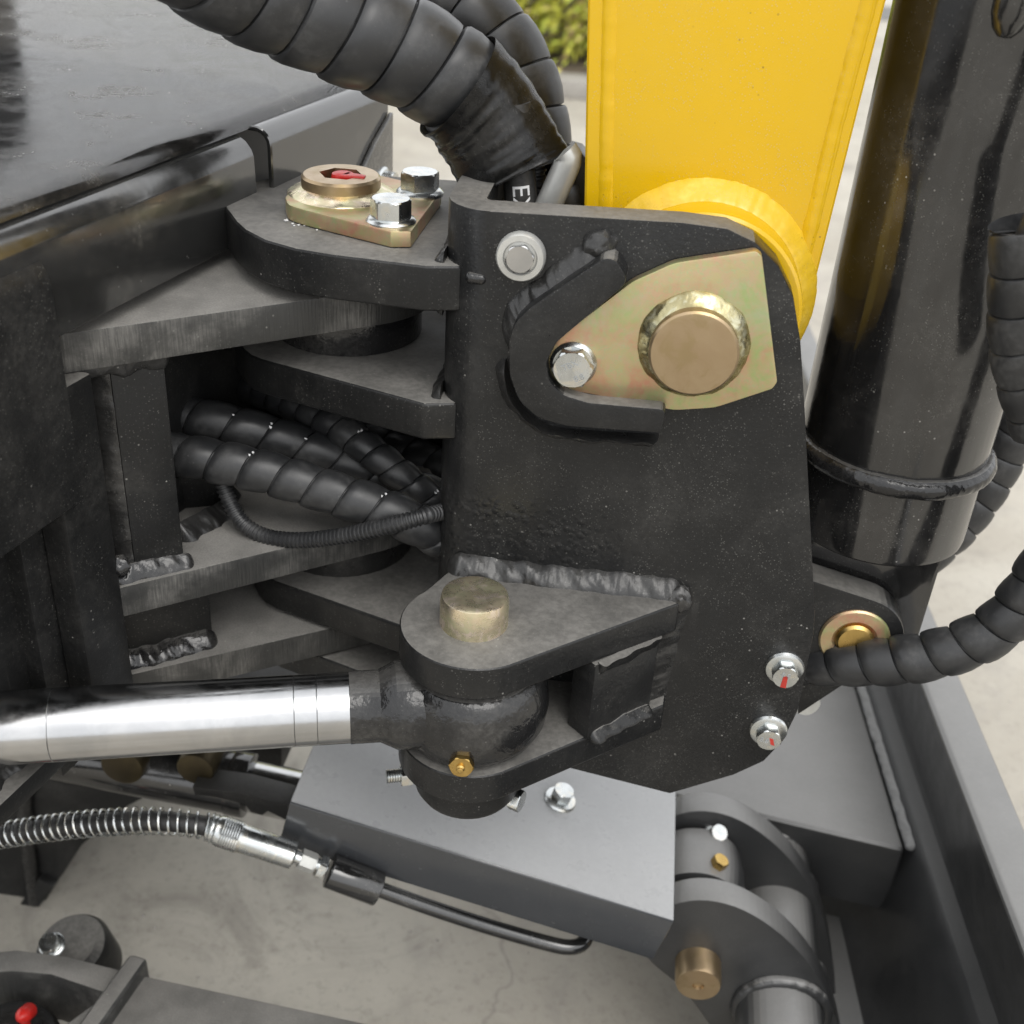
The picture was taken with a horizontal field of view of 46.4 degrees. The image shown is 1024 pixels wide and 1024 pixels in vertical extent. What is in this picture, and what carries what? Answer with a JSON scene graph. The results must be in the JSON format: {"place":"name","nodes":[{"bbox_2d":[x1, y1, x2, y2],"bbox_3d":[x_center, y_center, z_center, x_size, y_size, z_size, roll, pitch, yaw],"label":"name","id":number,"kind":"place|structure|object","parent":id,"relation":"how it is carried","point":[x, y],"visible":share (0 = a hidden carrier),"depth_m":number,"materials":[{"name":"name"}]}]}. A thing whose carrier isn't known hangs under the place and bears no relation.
{"place":"outdoors","nodes":[
{"label":"outdoors","id":0,"kind":"place"},
{"bbox_2d":[0,0,1023,1023],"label":"ground","id":1,"kind":"structure","parent":0,"point":[291,936],"depth_m":1.03,"materials":[{"name":"concrete"}]},
{"bbox_2d":[0,666,297,906],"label":"undercarriage frame","id":2,"kind":"object","parent":1,"relation":"on","point":[32,874],"visible":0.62,"depth_m":0.97,"materials":[{"name":"metal"}]},
{"bbox_2d":[0,249,441,825],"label":"frame","id":3,"kind":"object","parent":2,"relation":"on","point":[140,563],"visible":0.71,"depth_m":0.61,"materials":[{"name":"black paint"}]},
{"bbox_2d":[0,134,256,336],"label":"skirt strip","id":4,"kind":"object","parent":3,"relation":"on","point":[98,251],"visible":0.85,"depth_m":0.55,"materials":[{"name":"paint"}]},
{"bbox_2d":[0,0,343,222],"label":"floor plate","id":5,"kind":"object","parent":3,"relation":"on","point":[94,93],"visible":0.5,"depth_m":0.68,"materials":[{"name":"black paint"}]},
{"bbox_2d":[0,261,82,557],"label":"side panel","id":6,"kind":"object","parent":5,"relation":"attached to","point":[40,484],"visible":1,"depth_m":0.51,"materials":[{"name":"black paint"}]},
{"bbox_2d":[247,89,398,187],"bbox_3d":[-0.116,-0.171,0.739,0.042,0.160,0.144,13,32,16],"label":"front panel","id":7,"kind":"object","parent":5,"relation":"attached to","point":[349,127],"visible":0.37,"depth_m":0.70,"materials":[{"name":"paint"}]},
{"bbox_2d":[171,431,440,557],"bbox_3d":[-0.122,-0.004,0.659,0.217,0.074,0.043,3,31,-2],"label":"spiral hose","id":8,"kind":"object","parent":3,"relation":"attached to","point":[306,484],"visible":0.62,"depth_m":0.64,"materials":[{"name":"plastic"}]},
{"bbox_2d":[276,415,441,477],"bbox_3d":[-0.127,-0.062,0.769,0.209,0.069,0.031,12,32,14],"label":"spiral hose","id":9,"kind":"object","parent":3,"relation":"attached to","point":[417,451],"visible":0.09,"depth_m":0.75,"materials":[{"name":"plastic"}]},
{"bbox_2d":[225,141,903,818],"bbox_3d":[0.029,-0.009,0.657,0.391,0.339,0.252,6,31,5],"label":"swing bracket","id":10,"kind":"object","parent":3,"relation":"attached to","point":[677,597],"visible":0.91,"depth_m":0.61,"materials":[{"name":"black metal"}]},
{"bbox_2d":[0,660,548,776],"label":"swing cylinder","id":11,"kind":"object","parent":10,"relation":"attached to","point":[394,704],"visible":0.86,"depth_m":0.58,"materials":[{"name":"silver metal"}]},
{"bbox_2d":[181,397,440,490],"bbox_3d":[-0.126,-0.030,0.688,0.224,0.085,0.030,2,31,-2],"label":"spiral hose","id":12,"kind":"object","parent":10,"relation":"attached to","point":[225,422],"visible":0.41,"depth_m":0.67,"materials":[{"name":"plastic"}]},
{"bbox_2d":[157,0,494,132],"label":"spiral hose","id":13,"kind":"object","parent":10,"relation":"attached to","point":[424,62],"visible":0.91,"depth_m":0.54,"materials":[{"name":"plastic"}]},
{"bbox_2d":[535,165,546,196],"bbox_3d":[0.009,-0.165,0.604,0.015,0.074,0.011,6,31,5],"label":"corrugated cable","id":14,"kind":"object","parent":13,"relation":"attached to","point":[540,174],"visible":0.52,"depth_m":0.60,"materials":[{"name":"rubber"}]},
{"bbox_2d":[215,485,443,548],"bbox_3d":[-0.098,0.003,0.652,0.140,0.040,0.036,6,31,5],"label":"corrugated conduit","id":15,"kind":"object","parent":10,"relation":"attached to","point":[242,522],"visible":0.88,"depth_m":0.65,"materials":[{"name":"plastic"}]},
{"bbox_2d":[237,377,440,505],"bbox_3d":[-0.112,-0.041,0.702,0.186,0.061,0.035,19,34,25],"label":"spiral hose","id":16,"kind":"object","parent":10,"relation":"attached to","point":[389,466],"visible":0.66,"depth_m":0.67,"materials":[{"name":"plastic"}]},
{"bbox_2d":[285,164,443,246],"bbox_3d":[-0.078,-0.163,0.615,0.080,0.020,0.094,6,31,5],"label":"swing pin","id":17,"kind":"object","parent":10,"relation":"attached to","point":[364,203],"visible":1,"depth_m":0.60,"materials":[{"name":"yellow metal"}]},
{"bbox_2d":[440,576,508,641],"bbox_3d":[-0.021,0.086,0.619,0.034,0.107,0.034,6,31,5],"label":"swing cylinder pin","id":18,"kind":"object","parent":10,"relation":"attached to","point":[474,608],"visible":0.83,"depth_m":0.59,"materials":[{"name":"metal"}]},
{"bbox_2d":[420,36,567,186],"bbox_3d":[-0.006,-0.190,0.595,0.079,0.088,0.059,0,31,-6],"label":"end sleeve","id":19,"kind":"object","parent":10,"relation":"attached to","point":[487,130],"visible":0.77,"depth_m":0.57,"materials":[{"name":"plastic"}]},
{"bbox_2d":[417,0,580,204],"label":"spiral hose","id":20,"kind":"object","parent":10,"relation":"attached to","point":[510,26],"visible":0.23,"depth_m":0.63,"materials":[{"name":"plastic"}]},
{"bbox_2d":[503,101,536,202],"bbox_3d":[0.004,-0.160,0.598,0.027,0.089,0.017,6,31,5],"label":"printed hose","id":21,"kind":"object","parent":10,"relation":"attached to","point":[521,188],"visible":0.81,"depth_m":0.59,"materials":[{"name":"rubber"}]},
{"bbox_2d":[535,142,581,203],"bbox_3d":[0.019,-0.155,0.596,0.027,0.060,0.014,6,31,5],"label":"grey pipe","id":22,"kind":"object","parent":10,"relation":"attached to","point":[561,176],"visible":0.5,"depth_m":0.58,"materials":[{"name":"metal"}]},
{"bbox_2d":[549,248,776,409],"bbox_3d":[0.081,-0.121,0.615,0.108,0.081,0.172,6,31,5],"label":"boom pin","id":23,"kind":"object","parent":10,"relation":"attached to","point":[692,332],"visible":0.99,"depth_m":0.55,"materials":[{"name":"yellow metal"}]},
{"bbox_2d":[584,0,885,339],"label":"boom","id":24,"kind":"object","parent":10,"relation":"attached to","point":[743,112],"visible":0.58,"depth_m":0.55,"materials":[{"name":"yellow paint"}]},
{"bbox_2d":[797,700,820,714],"bbox_3d":[0.177,0.110,0.729,0.019,0.023,0.031,6,31,5],"label":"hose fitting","id":25,"kind":"object","parent":10,"relation":"attached to","point":[813,708],"visible":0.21,"depth_m":0.72,"materials":[{"name":"grey metal"}]},
{"bbox_2d":[818,610,890,652],"bbox_3d":[0.198,0.044,0.713,0.039,0.039,0.115,6,31,5],"label":"cylinder pin","id":26,"kind":"object","parent":10,"relation":"attached to","point":[847,628],"visible":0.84,"depth_m":0.66,"materials":[{"name":"yellow metal"}]},
{"bbox_2d":[804,0,1023,634],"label":"boom cylinder","id":27,"kind":"object","parent":26,"relation":"attached to","point":[904,412],"visible":0.94,"depth_m":0.58,"materials":[{"name":"paint"}]},
{"bbox_2d":[938,414,1023,572],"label":"spiral hose","id":28,"kind":"object","parent":27,"relation":"attached to","point":[993,495],"visible":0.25,"depth_m":0.73,"materials":[{"name":"plastic"}]},
{"bbox_2d":[986,213,1023,444],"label":"spiral hose","id":29,"kind":"object","parent":27,"relation":"attached to","point":[1005,303],"visible":1,"depth_m":0.51,"materials":[{"name":"plastic"}]},
{"bbox_2d":[803,550,1023,686],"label":"spiral hose","id":30,"kind":"object","parent":10,"relation":"attached to","point":[990,630],"visible":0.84,"depth_m":0.64,"materials":[{"name":"plastic"}]},
{"bbox_2d":[64,538,1023,1021],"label":"grit","id":31,"kind":"object","parent":1,"relation":"on","point":[412,930],"visible":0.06,"depth_m":1.03,"materials":[{"name":"stone"}]},
{"bbox_2d":[525,0,587,73],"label":"planting bed","id":32,"kind":"object","parent":1,"relation":"on","point":[577,66],"depth_m":4.32,"materials":[{"name":"soil"}]},
{"bbox_2d":[515,0,587,71],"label":"shrub","id":33,"kind":"object","parent":32,"relation":"on","point":[556,11],"visible":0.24,"depth_m":4.21,"materials":[{"name":"green plant"}]},
{"bbox_2d":[534,0,587,54],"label":"shrub","id":34,"kind":"object","parent":32,"relation":"on","point":[578,21],"depth_m":4.27,"materials":[{"name":"green plant"}]},
{"bbox_2d":[559,72,586,99],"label":"kerb","id":35,"kind":"structure","parent":1,"relation":"on","point":[574,86],"depth_m":3.98,"materials":[{"name":"concrete"}]},
{"bbox_2d":[649,324,1023,1023],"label":"dozer blade","id":36,"kind":"object","parent":1,"relation":"on","point":[875,834],"visible":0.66,"depth_m":0.87,"materials":[{"name":"paint"}]},
{"bbox_2d":[0,914,362,1023],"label":"push frame","id":37,"kind":"object","parent":36,"relation":"attached to","point":[72,970],"visible":1,"depth_m":0.81,"materials":[{"name":"black paint"}]},
{"bbox_2d":[675,824,726,999],"bbox_3d":[0.135,0.266,0.850,0.031,0.069,0.139,6,31,5],"label":"blade pin","id":38,"kind":"object","parent":36,"relation":"attached to","point":[697,973],"visible":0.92,"depth_m":0.80,"materials":[{"name":"metal"}]},
{"bbox_2d":[49,750,744,888],"bbox_3d":[-0.107,0.222,0.866,0.553,0.107,0.047,6,31,5],"label":"blade cylinder","id":39,"kind":"object","parent":38,"relation":"attached to","point":[701,853],"visible":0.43,"depth_m":0.85,"materials":[{"name":"paint"}]},
{"bbox_2d":[281,743,675,958],"bbox_3d":[-0.014,0.203,0.841,0.261,0.098,0.150,6,31,5],"label":"cylinder guard","id":40,"kind":"object","parent":39,"relation":"on","point":[587,855],"visible":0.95,"depth_m":0.78,"materials":[{"name":"grey paint"}]},
{"bbox_2d":[0,806,592,954],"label":"spring guard hose","id":41,"kind":"object","parent":40,"relation":"attached to","point":[356,880],"visible":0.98,"depth_m":0.77,"materials":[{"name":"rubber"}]},
{"bbox_2d":[881,6,890,20],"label":"road","id":42,"kind":"structure","parent":0,"point":[886,12],"depth_m":6.19,"materials":[{"name":"grey asphalt"}]}
]}

